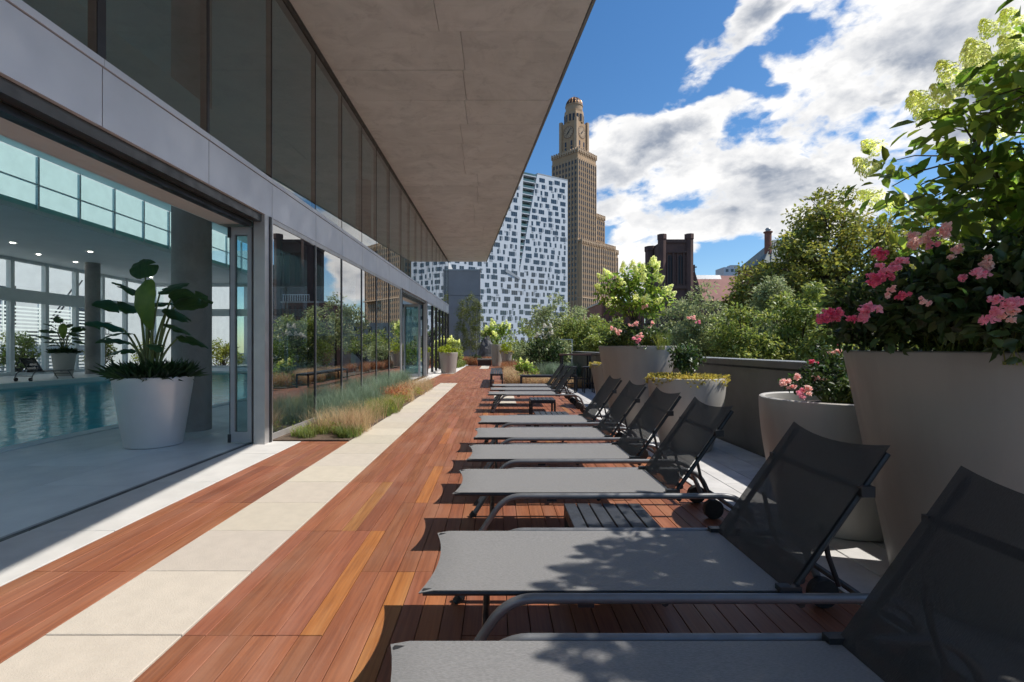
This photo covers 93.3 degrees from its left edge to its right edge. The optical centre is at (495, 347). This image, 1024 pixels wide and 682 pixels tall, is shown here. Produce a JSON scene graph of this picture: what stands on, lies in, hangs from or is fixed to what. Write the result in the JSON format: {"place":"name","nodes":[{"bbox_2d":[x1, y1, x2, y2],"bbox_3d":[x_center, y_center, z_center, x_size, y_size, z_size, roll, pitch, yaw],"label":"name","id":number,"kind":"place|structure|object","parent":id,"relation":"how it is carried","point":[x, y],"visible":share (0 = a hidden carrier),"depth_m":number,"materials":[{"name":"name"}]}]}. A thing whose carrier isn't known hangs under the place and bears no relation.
{"place":"outdoors","nodes":[
{"label":"outdoors","id":0,"kind":"place"},
{"bbox_2d":[0,141,228,372],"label":"white building","id":1,"kind":"structure","parent":0,"point":[17,162],"depth_m":38.59,"materials":[{"name":"brick"}]},
{"bbox_2d":[0,368,423,536],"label":"interior floor","id":2,"kind":"structure","parent":0,"point":[41,480],"depth_m":5.39,"materials":[{"name":"tile"}]},
{"bbox_2d":[14,357,73,380],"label":"sun lounger","id":3,"kind":"object","parent":2,"relation":"on","point":[31,365],"visible":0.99,"depth_m":18.53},
{"bbox_2d":[51,353,75,375],"bbox_3d":[-19.500,0.745,21.800,0.880,1.050,0.880,0,0,0],"label":"planter","id":4,"kind":"object","parent":2,"relation":"on","point":[63,361],"visible":0.81,"depth_m":21.52,"materials":[{"name":"concrete"}]},
{"bbox_2d":[37,316,85,353],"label":"potted palm","id":5,"kind":"object","parent":4,"relation":"in","point":[62,330],"visible":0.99,"depth_m":21.73,"materials":[{"name":"green plant"}]},
{"bbox_2d":[85,262,100,373],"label":"column","id":6,"kind":"structure","parent":2,"relation":"on","point":[92,313],"depth_m":23.37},
{"bbox_2d":[110,376,193,449],"bbox_3d":[-4.480,0.820,6.330,0.900,0.900,0.900,0,0,0],"label":"planter","id":7,"kind":"object","parent":2,"relation":"on","point":[151,413],"visible":0.87,"depth_m":6.02,"materials":[{"name":"ceramic"}]},
{"bbox_2d":[84,259,212,382],"bbox_3d":[-4.483,-0.350,6.287,1.317,1.712,1.342,0,0,-41],"label":"potted palm","id":8,"kind":"object","parent":7,"relation":"in","point":[145,306],"visible":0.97,"depth_m":6.27,"materials":[{"name":"green plant"}]},
{"bbox_2d":[171,205,211,431],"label":"column","id":9,"kind":"structure","parent":2,"relation":"on","point":[191,249],"depth_m":7.30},
{"bbox_2d":[0,0,595,541],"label":"glass building","id":10,"kind":"structure","parent":2,"relation":"on","point":[350,172],"depth_m":7.79,"materials":[{"name":"metal"}]},
{"bbox_2d":[0,255,145,375],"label":"hall window frame","id":11,"kind":"structure","parent":10,"relation":"in","point":[9,294],"depth_m":23.61,"materials":[{"name":"metal"}]},
{"bbox_2d":[228,227,253,442],"bbox_3d":[-3.375,-0.169,6.394,0.310,2.838,0.082,0,0,0],"label":"door","id":12,"kind":"structure","parent":10,"relation":"in","point":[234,436],"depth_m":6.36,"materials":[{"name":"grey metal"}]},
{"bbox_2d":[273,219,314,438],"bbox_3d":[-3.089,-0.257,7.335,0.102,3.054,1.590,0,0,0],"label":"window","id":13,"kind":"structure","parent":10,"relation":"in","point":[293,252],"depth_m":7.24,"materials":[{"name":"glass"}]},
{"bbox_2d":[315,242,341,420],"bbox_3d":[-3.089,-0.270,8.825,0.102,3.081,1.390,0,0,0],"label":"window","id":14,"kind":"structure","parent":10,"relation":"in","point":[328,263],"depth_m":8.75,"materials":[{"name":"glass"}]},
{"bbox_2d":[343,257,361,397],"bbox_3d":[-3.089,-0.284,10.230,0.102,3.108,1.420,0,0,0],"label":"window","id":15,"kind":"structure","parent":10,"relation":"in","point":[351,270],"depth_m":10.20,"materials":[{"name":"glass"}]},
{"bbox_2d":[362,267,375,395],"bbox_3d":[-3.089,-0.297,11.610,0.102,3.134,1.340,0,0,0],"label":"window","id":16,"kind":"structure","parent":10,"relation":"in","point":[368,277],"depth_m":11.56,"materials":[{"name":"glass"}]},
{"bbox_2d":[376,274,388,383],"bbox_3d":[-3.089,-0.311,13.015,0.102,3.162,1.470,0,0,0],"label":"window","id":17,"kind":"structure","parent":10,"relation":"in","point":[382,284],"depth_m":12.98,"materials":[{"name":"glass"}]},
{"bbox_2d":[390,282,400,378],"bbox_3d":[-3.089,-0.327,14.605,0.102,3.195,1.710,0,0,0],"label":"window","id":18,"kind":"structure","parent":10,"relation":"in","point":[394,289],"depth_m":14.52,"materials":[{"name":"glass"}]},
{"bbox_2d":[403,304,419,376],"bbox_3d":[-3.625,-0.306,20.694,0.710,3.112,0.082,0,0,0],"label":"door","id":19,"kind":"structure","parent":10,"relation":"in","point":[404,305],"depth_m":20.67,"materials":[{"name":"grey glass"}]},
{"bbox_2d":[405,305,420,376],"bbox_3d":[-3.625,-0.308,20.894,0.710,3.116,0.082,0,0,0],"label":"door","id":20,"kind":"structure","parent":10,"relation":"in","point":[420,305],"depth_m":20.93,"materials":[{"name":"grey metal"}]},
{"bbox_2d":[428,302,431,375],"bbox_3d":[-3.089,-0.401,22.200,0.102,3.342,1.800,0,0,0],"label":"window","id":21,"kind":"structure","parent":10,"relation":"in","point":[429,304],"depth_m":22.16,"materials":[{"name":"glass"}]},
{"bbox_2d":[433,305,435,373],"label":"window","id":22,"kind":"structure","parent":10,"relation":"in","point":[433,305],"depth_m":23.96,"materials":[{"name":"glass"}]},
{"bbox_2d":[436,307,439,372],"bbox_3d":[-3.089,-0.430,25.350,0.102,3.399,1.500,0,0,0],"label":"window","id":23,"kind":"structure","parent":10,"relation":"in","point":[438,369],"depth_m":25.22,"materials":[{"name":"glass"}]},
{"bbox_2d":[0,366,515,681],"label":"path","id":24,"kind":"structure","parent":0,"point":[133,629],"depth_m":2.60,"materials":[{"name":"beige stone"}]},
{"bbox_2d":[273,387,431,441],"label":"planting soil","id":25,"kind":"structure","parent":0,"point":[330,436],"depth_m":6.73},
{"bbox_2d":[289,422,369,437],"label":"green grass","id":26,"kind":"structure","parent":25,"relation":"on","point":[340,432],"depth_m":6.83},
{"bbox_2d":[301,397,394,435],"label":"ornamental grass","id":27,"kind":"object","parent":25,"relation":"on","point":[346,420],"depth_m":7.28,"materials":[{"name":"plant"}]},
{"bbox_2d":[345,392,407,420],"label":"green grass","id":28,"kind":"structure","parent":25,"relation":"on","point":[389,411],"depth_m":9.22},
{"bbox_2d":[339,383,428,430],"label":"ornamental grass","id":29,"kind":"structure","parent":25,"relation":"on","point":[408,398],"depth_m":9.73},
{"bbox_2d":[367,369,416,396],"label":"blue grass","id":30,"kind":"structure","parent":25,"relation":"on","point":[397,376],"depth_m":12.19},
{"bbox_2d":[380,382,414,396],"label":"ornamental grass","id":31,"kind":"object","parent":25,"relation":"on","point":[391,390],"depth_m":10.76,"materials":[{"name":"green plant"}]},
{"bbox_2d":[375,375,439,399],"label":"ornamental grass","id":32,"kind":"structure","parent":25,"relation":"on","point":[427,381],"depth_m":13.17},
{"bbox_2d":[311,380,395,422],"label":"blue grass","id":33,"kind":"structure","parent":0,"point":[357,395],"depth_m":8.48,"materials":[{"name":"plant"}]},
{"bbox_2d":[449,172,567,359],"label":"apartment block","id":34,"kind":"structure","parent":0,"point":[524,268],"depth_m":215.20,"materials":[{"name":"white concrete"}]},
{"bbox_2d":[531,361,581,377],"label":"blue grass","id":35,"kind":"structure","parent":0,"point":[546,370],"depth_m":17.92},
{"bbox_2d":[526,374,588,386],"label":"ornamental grass","id":36,"kind":"object","parent":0,"point":[541,380],"depth_m":15.42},
{"bbox_2d":[534,370,591,388],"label":"planting soil","id":37,"kind":"structure","parent":0,"point":[578,387],"depth_m":15.06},
{"bbox_2d":[502,366,540,383],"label":"ornamental grass","id":38,"kind":"structure","parent":37,"relation":"on","point":[511,374],"depth_m":15.70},
{"bbox_2d":[513,357,539,378],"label":"shrub","id":39,"kind":"object","parent":37,"relation":"on","point":[520,367],"visible":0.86,"depth_m":16.10,"materials":[{"name":"green plant"}]},
{"bbox_2d":[551,312,603,364],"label":"street tree","id":40,"kind":"object","parent":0,"point":[564,332],"visible":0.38,"depth_m":26.68,"materials":[{"name":"green plant"}]},
{"bbox_2d":[579,317,626,351],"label":"street tree","id":41,"kind":"object","parent":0,"point":[593,341],"visible":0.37,"depth_m":23.71,"materials":[{"name":"green plant"}]},
{"bbox_2d":[586,296,644,345],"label":"brick building","id":42,"kind":"structure","parent":0,"point":[596,309],"depth_m":45.00,"materials":[{"name":"brick"}]},
{"bbox_2d":[237,0,1023,352],"label":"sky","id":43,"kind":"structure","parent":0,"point":[710,120],"materials":[{"name":"blue"}]},
{"bbox_2d":[644,233,693,343],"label":"church tower","id":44,"kind":"structure","parent":0,"point":[674,257],"depth_m":119.81,"materials":[{"name":"stone"}]},
{"bbox_2d":[643,297,708,345],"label":"street tree","id":45,"kind":"object","parent":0,"point":[673,315],"visible":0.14,"depth_m":18.00,"materials":[{"name":"green plant"}]},
{"bbox_2d":[667,280,733,356],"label":"street tree","id":46,"kind":"object","parent":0,"point":[693,333],"visible":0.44,"depth_m":13.80,"materials":[{"name":"green plant"}]},
{"bbox_2d":[693,265,736,326],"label":"church nave","id":47,"kind":"structure","parent":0,"point":[722,281],"depth_m":124.37,"materials":[{"name":"brick"}]},
{"bbox_2d":[561,389,889,605],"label":"paving","id":48,"kind":"structure","parent":0,"point":[732,469],"depth_m":4.33,"materials":[{"name":"concrete"}]},
{"bbox_2d":[522,323,571,370],"bbox_3d":[1.955,0.149,19.252,1.772,2.288,1.848,0,0,35],"label":"shrub","id":49,"kind":"object","parent":48,"relation":"on","point":[550,355],"visible":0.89,"depth_m":19.11,"materials":[{"name":"green plant"}]},
{"bbox_2d":[559,354,591,388],"bbox_3d":[2.455,0.730,15.000,0.950,1.080,0.494,0,0,0],"label":"bar table","id":50,"kind":"object","parent":48,"relation":"on","point":[561,361],"visible":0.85,"depth_m":14.78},
{"bbox_2d":[591,364,608,407],"bbox_3d":[2.520,0.810,10.500,0.920,0.920,0.920,0,0,0],"label":"planter","id":51,"kind":"object","parent":48,"relation":"on","point":[598,377],"visible":0.15,"depth_m":10.28,"materials":[{"name":"concrete"}]},
{"bbox_2d":[599,346,676,426],"bbox_3d":[2.330,0.620,8.000,1.240,1.300,1.240,0,0,0],"label":"planter","id":52,"kind":"object","parent":48,"relation":"on","point":[632,364],"visible":0.47,"depth_m":7.52,"materials":[{"name":"concrete"}]},
{"bbox_2d":[593,255,677,337],"bbox_3d":[2.300,-0.747,7.995,1.222,1.498,1.349,0,0,41],"label":"hydrangea tree","id":53,"kind":"object","parent":52,"relation":"on","point":[638,299],"visible":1,"depth_m":7.82,"materials":[{"name":"green plant"}]},
{"bbox_2d":[602,304,700,348],"bbox_3d":[2.439,-0.303,7.733,1.468,0.739,1.042,0,0,0],"label":"rose bush","id":54,"kind":"object","parent":52,"relation":"in","point":[629,333],"visible":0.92,"depth_m":7.53,"materials":[{"name":"green plant"}]},
{"bbox_2d":[641,332,674,349],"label":"sedge","id":55,"kind":"object","parent":52,"relation":"in","point":[657,341],"visible":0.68,"depth_m":7.47,"materials":[{"name":"green plant"}]},
{"bbox_2d":[648,377,725,452],"bbox_3d":[2.400,0.820,6.100,0.920,0.900,0.920,0,0,0],"label":"planter","id":56,"kind":"object","parent":48,"relation":"on","point":[710,392],"visible":0.41,"depth_m":5.72,"materials":[{"name":"concrete"}]},
{"bbox_2d":[644,371,730,388],"bbox_3d":[2.400,0.396,6.099,1.038,0.190,1.005,0,0,0],"label":"trailing plant","id":57,"kind":"object","parent":56,"relation":"in","point":[694,376],"visible":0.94,"depth_m":5.87,"materials":[{"name":"plant"}]},
{"bbox_2d":[667,339,709,375],"bbox_3d":[2.356,0.164,6.112,0.494,0.558,0.480,0,0,-39],"label":"rose bush","id":58,"kind":"object","parent":56,"relation":"on","point":[687,357],"visible":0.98,"depth_m":6.03,"materials":[{"name":"green plant"}]},
{"bbox_2d":[758,391,883,541],"bbox_3d":[2.470,0.815,3.500,1.000,0.910,1.000,0,0,0],"label":"planter","id":59,"kind":"object","parent":48,"relation":"on","point":[780,413],"visible":0.25,"depth_m":3.16,"materials":[{"name":"concrete"}]},
{"bbox_2d":[777,352,853,403],"bbox_3d":[2.240,0.234,3.392,0.768,0.422,0.564,0,0,0],"label":"rose bush","id":60,"kind":"object","parent":59,"relation":"in","point":[823,392],"visible":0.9,"depth_m":3.33,"materials":[{"name":"green plant"}]},
{"bbox_2d":[801,340,852,401],"bbox_3d":[2.419,0.180,3.488,0.412,0.485,0.301,0,0,0],"label":"rose bush","id":61,"kind":"object","parent":59,"relation":"on","point":[825,354],"visible":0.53,"depth_m":3.51,"materials":[{"name":"green plant"}]},
{"bbox_2d":[843,350,1023,564],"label":"planter","id":62,"kind":"object","parent":48,"relation":"on","point":[935,420],"visible":0.59,"depth_m":2.20,"materials":[{"name":"concrete"}]},
{"bbox_2d":[811,221,1023,364],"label":"rose bush","id":63,"kind":"object","parent":62,"relation":"in","point":[978,291],"visible":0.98,"depth_m":2.05,"materials":[{"name":"green plant"}]},
{"bbox_2d":[845,0,1023,261],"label":"hydrangea tree","id":64,"kind":"object","parent":62,"relation":"on","point":[1001,196],"visible":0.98,"depth_m":2.27,"materials":[{"name":"green plant"}]},
{"bbox_2d":[881,314,1023,364],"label":"sedge","id":65,"kind":"object","parent":62,"relation":"on","point":[959,348],"visible":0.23,"depth_m":2.15,"materials":[{"name":"green plant"}]},
{"bbox_2d":[715,265,739,275],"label":"distant block","id":66,"kind":"structure","parent":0,"point":[729,270],"depth_m":260.00,"materials":[{"name":"grey concrete"}]},
{"bbox_2d":[704,300,790,359],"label":"street tree","id":67,"kind":"object","parent":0,"point":[734,342],"visible":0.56,"depth_m":12.23,"materials":[{"name":"green plant"}]},
{"bbox_2d":[737,228,809,295],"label":"slate roofed house","id":68,"kind":"structure","parent":0,"point":[765,252],"depth_m":63.49,"materials":[{"name":"stone"}]},
{"bbox_2d":[744,274,809,359],"bbox_3d":[8.869,3.974,14.951,2.328,12.596,2.152,0,0,0],"label":"street tree","id":69,"kind":"object","parent":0,"point":[765,292],"visible":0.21,"depth_m":14.96,"materials":[{"name":"green plant"}]},
{"bbox_2d":[756,278,829,359],"bbox_3d":[7.919,4.263,12.563,2.154,12.018,1.742,0,0,13],"label":"street tree","id":70,"kind":"object","parent":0,"point":[787,331],"visible":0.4,"depth_m":12.40,"materials":[{"name":"green plant"}]},
{"bbox_2d":[785,300,874,361],"bbox_3d":[7.784,4.582,11.066,2.097,11.378,2.048,0,0,0],"label":"street tree","id":71,"kind":"object","parent":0,"point":[822,336],"visible":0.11,"depth_m":11.07,"materials":[{"name":"green plant"}]},
{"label":"far planting soil","id":72,"kind":"structure","parent":0,"visible":0},
{"bbox_2d":[453,299,470,357],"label":"birch tree","id":73,"kind":"object","parent":72,"relation":"on","point":[461,328],"visible":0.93,"depth_m":39.15,"materials":[{"name":"green plant"}]},
{"bbox_2d":[462,292,477,357],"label":"birch tree","id":74,"kind":"object","parent":72,"relation":"on","point":[469,316],"visible":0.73,"depth_m":39.76,"materials":[{"name":"green plant"}]},
{"bbox_2d":[469,298,485,353],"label":"birch tree","id":75,"kind":"object","parent":72,"relation":"on","point":[474,307],"visible":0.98,"depth_m":38.91,"materials":[{"name":"green plant"}]},
{"bbox_2d":[478,336,491,357],"bbox_3d":[-0.765,0.145,38.499,1.274,2.250,1.035,0,0,-25],"label":"boulder","id":76,"kind":"object","parent":72,"relation":"on","point":[485,349],"visible":0.66,"depth_m":38.16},
{"label":"ground","id":77,"kind":"structure","parent":0,"visible":0},
{"bbox_2d":[244,263,451,365],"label":"annex","id":78,"kind":"object","parent":77,"relation":"on","point":[411,328],"visible":0.04,"depth_m":46.00,"materials":[{"name":"glass"}]},
{"bbox_2d":[480,324,517,344],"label":"street tree","id":79,"kind":"object","parent":77,"relation":"on","point":[508,340],"visible":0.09,"depth_m":59.88,"materials":[{"name":"green plant"}]},
{"bbox_2d":[509,318,545,363],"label":"street tree","id":80,"kind":"object","parent":77,"relation":"on","point":[530,334],"visible":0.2,"depth_m":49.69,"materials":[{"name":"green plant"}]},
{"bbox_2d":[524,292,589,346],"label":"street tree","id":81,"kind":"object","parent":77,"relation":"on","point":[546,313],"visible":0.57,"depth_m":29.71,"materials":[{"name":"green plant"}]},
{"bbox_2d":[551,97,618,319],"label":"clock tower","id":82,"kind":"structure","parent":77,"relation":"on","point":[591,253],"depth_m":292.00,"materials":[{"name":"stone"}]},
{"bbox_2d":[716,259,809,354],"bbox_3d":[13.851,2.857,24.863,4.620,14.833,4.231,0,0,0],"label":"street tree","id":83,"kind":"object","parent":77,"relation":"on","point":[740,294],"visible":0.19,"depth_m":24.81,"materials":[{"name":"green plant"}]},
{"bbox_2d":[744,184,922,328],"bbox_3d":[15.863,1.225,23.049,7.913,18.101,6.405,0,0,0],"label":"street tree","id":84,"kind":"object","parent":77,"relation":"on","point":[798,254],"visible":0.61,"depth_m":22.09,"materials":[{"name":"green plant"}]},
{"bbox_2d":[867,196,1010,266],"bbox_3d":[24.132,1.044,25.831,7.038,18.462,6.525,0,0,0],"label":"street tree","id":85,"kind":"object","parent":77,"relation":"on","point":[927,218],"visible":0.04,"depth_m":25.43,"materials":[{"name":"green plant"}]},
{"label":"podium","id":86,"kind":"structure","parent":77,"relation":"on","visible":0},
{"bbox_2d":[0,374,246,446],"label":"pool basin","id":87,"kind":"object","parent":86,"relation":"on","point":[30,416],"visible":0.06,"depth_m":14.07,"materials":[{"name":"liquid"}]},
{"bbox_2d":[212,337,245,365],"bbox_3d":[-19.558,0.520,34.481,3.221,2.545,2.255,0,0,-22],"label":"shrub","id":88,"kind":"object","parent":86,"relation":"on","point":[221,353],"visible":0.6,"depth_m":34.27,"materials":[{"name":"green plant"}]},
{"bbox_2d":[406,340,421,365],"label":"shrub","id":89,"kind":"object","parent":86,"relation":"on","point":[408,351],"visible":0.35,"depth_m":34.39,"materials":[{"name":"green plant"}]},
{"bbox_2d":[448,269,480,359],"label":"grey wall","id":90,"kind":"structure","parent":86,"relation":"on","point":[463,283],"depth_m":43.00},
{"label":"terrace slab","id":91,"kind":"structure","parent":0,"visible":0},
{"bbox_2d":[134,365,860,681],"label":"deck","id":92,"kind":"structure","parent":91,"relation":"on","point":[331,589],"depth_m":2.49,"materials":[{"name":"brown wood"}]},
{"bbox_2d":[0,441,347,663],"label":"wooden walkway","id":93,"kind":"structure","parent":92,"relation":"on","point":[39,603],"depth_m":2.99,"materials":[{"name":"brown wood"}]},
{"bbox_2d":[0,365,467,586],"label":"doorstep","id":94,"kind":"object","parent":92,"relation":"on","point":[23,554],"visible":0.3,"depth_m":3.70,"materials":[{"name":"white stone"}]},
{"bbox_2d":[439,352,457,373],"bbox_3d":[-2.360,0.750,24.000,0.940,1.040,0.940,0,0,0],"label":"planter","id":95,"kind":"object","parent":94,"relation":"on","point":[448,363],"visible":0.97,"depth_m":23.64,"materials":[{"name":"concrete"}]},
{"bbox_2d":[447,335,463,361],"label":"shrub","id":96,"kind":"object","parent":95,"relation":"in","point":[451,341],"visible":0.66,"depth_m":29.98,"materials":[{"name":"green plant"}]},
{"bbox_2d":[491,344,501,365],"bbox_3d":[0.060,0.520,34.000,0.900,1.500,0.900,0,0,0],"label":"planter","id":97,"kind":"object","parent":92,"relation":"on","point":[495,354],"visible":0.84,"depth_m":33.66,"materials":[{"name":"concrete"}]},
{"bbox_2d":[481,318,510,341],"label":"hydrangea tree","id":98,"kind":"object","parent":97,"relation":"in","point":[490,330],"visible":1,"depth_m":33.91,"materials":[{"name":"green plant"}]},
{"bbox_2d":[491,363,570,400],"bbox_3d":[0.862,0.824,11.771,1.962,0.922,0.695,0,0,0],"label":"sun lounger","id":99,"kind":"object","parent":92,"relation":"on","point":[549,383],"visible":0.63,"depth_m":11.66,"materials":[{"name":"fabric"}]},
{"bbox_2d":[490,364,576,405],"bbox_3d":[0.831,0.824,10.711,1.962,0.922,0.695,0,0,0],"label":"sun lounger","id":100,"kind":"object","parent":92,"relation":"on","point":[572,400],"visible":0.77,"depth_m":10.69,"materials":[{"name":"fabric"}]},
{"bbox_2d":[488,366,586,412],"bbox_3d":[0.802,0.824,9.710,1.962,0.922,0.695,0,0,0],"label":"sun lounger","id":101,"kind":"object","parent":92,"relation":"on","point":[581,406],"visible":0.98,"depth_m":9.59,"materials":[{"name":"fabric"}]},
{"bbox_2d":[529,397,555,414],"bbox_3d":[0.862,1.110,9.040,0.456,0.320,0.480,0,0,0],"label":"side table","id":102,"kind":"object","parent":92,"relation":"on","point":[551,400],"visible":0.94,"depth_m":8.87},
{"bbox_2d":[478,376,625,443],"bbox_3d":[0.749,0.824,6.167,1.962,0.922,0.695,0,0,0],"label":"sun lounger","id":103,"kind":"object","parent":92,"relation":"on","point":[588,415],"visible":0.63,"depth_m":6.10,"materials":[{"name":"fabric"}]},
{"bbox_2d":[472,380,655,468],"bbox_3d":[0.739,0.824,5.176,1.962,0.922,0.695,0,0,0],"label":"sun lounger","id":104,"kind":"object","parent":92,"relation":"on","point":[604,428],"visible":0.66,"depth_m":5.09,"materials":[{"name":"fabric"}]},
{"bbox_2d":[465,387,704,505],"bbox_3d":[0.729,0.824,4.227,1.962,0.922,0.695,0,0,0],"label":"sun lounger","id":105,"kind":"object","parent":92,"relation":"on","point":[640,429],"visible":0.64,"depth_m":4.13,"materials":[{"name":"fabric"}]},
{"bbox_2d":[452,397,738,530],"bbox_3d":[0.706,0.824,3.313,1.962,0.922,0.695,0,0,0],"label":"sun lounger","id":106,"kind":"object","parent":92,"relation":"on","point":[666,468],"visible":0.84,"depth_m":3.23,"materials":[{"name":"fabric"}]},
{"bbox_2d":[564,503,660,527],"bbox_3d":[0.647,1.110,2.725,0.466,0.320,0.450,0,0,0],"label":"side table","id":107,"kind":"object","parent":92,"relation":"on","point":[608,515],"visible":0.58,"depth_m":2.74,"materials":[{"name":"metal"}]},
{"bbox_2d":[419,422,890,640],"bbox_3d":[0.691,0.824,2.092,1.962,0.922,0.695,0,0,0],"label":"sun lounger","id":108,"kind":"object","parent":92,"relation":"on","point":[768,540],"visible":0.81,"depth_m":1.99,"materials":[{"name":"fabric"}]},
{"bbox_2d":[391,466,1023,681],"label":"sun lounger","id":109,"kind":"object","parent":92,"relation":"on","point":[943,601],"visible":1,"depth_m":1.37,"materials":[{"name":"fabric"}]},
{"bbox_2d":[509,341,547,362],"bbox_3d":[2.554,0.285,37.513,3.745,2.020,2.058,0,0,0],"label":"shrub","id":110,"kind":"object","parent":91,"relation":"on","point":[521,353],"visible":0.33,"depth_m":37.26,"materials":[{"name":"green plant"}]},
{"bbox_2d":[572,351,843,457],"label":"parapet","id":111,"kind":"structure","parent":91,"relation":"on","point":[750,381],"depth_m":6.07,"materials":[{"name":"concrete"}]},
{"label":"court ground","id":112,"kind":"structure","parent":0,"visible":0},
{"bbox_2d":[0,331,40,371],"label":"shrub","id":113,"kind":"object","parent":112,"relation":"on","point":[23,341],"visible":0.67,"depth_m":24.60,"materials":[{"name":"green plant"}]},
{"bbox_2d":[0,300,84,372],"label":"louvred fence","id":114,"kind":"object","parent":112,"relation":"on","point":[38,322],"visible":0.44,"depth_m":26.92,"materials":[{"name":"metal"}]},
{"bbox_2d":[81,343,116,363],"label":"shrub","id":115,"kind":"object","parent":112,"relation":"on","point":[107,351],"visible":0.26,"depth_m":29.55,"materials":[{"name":"green plant"}]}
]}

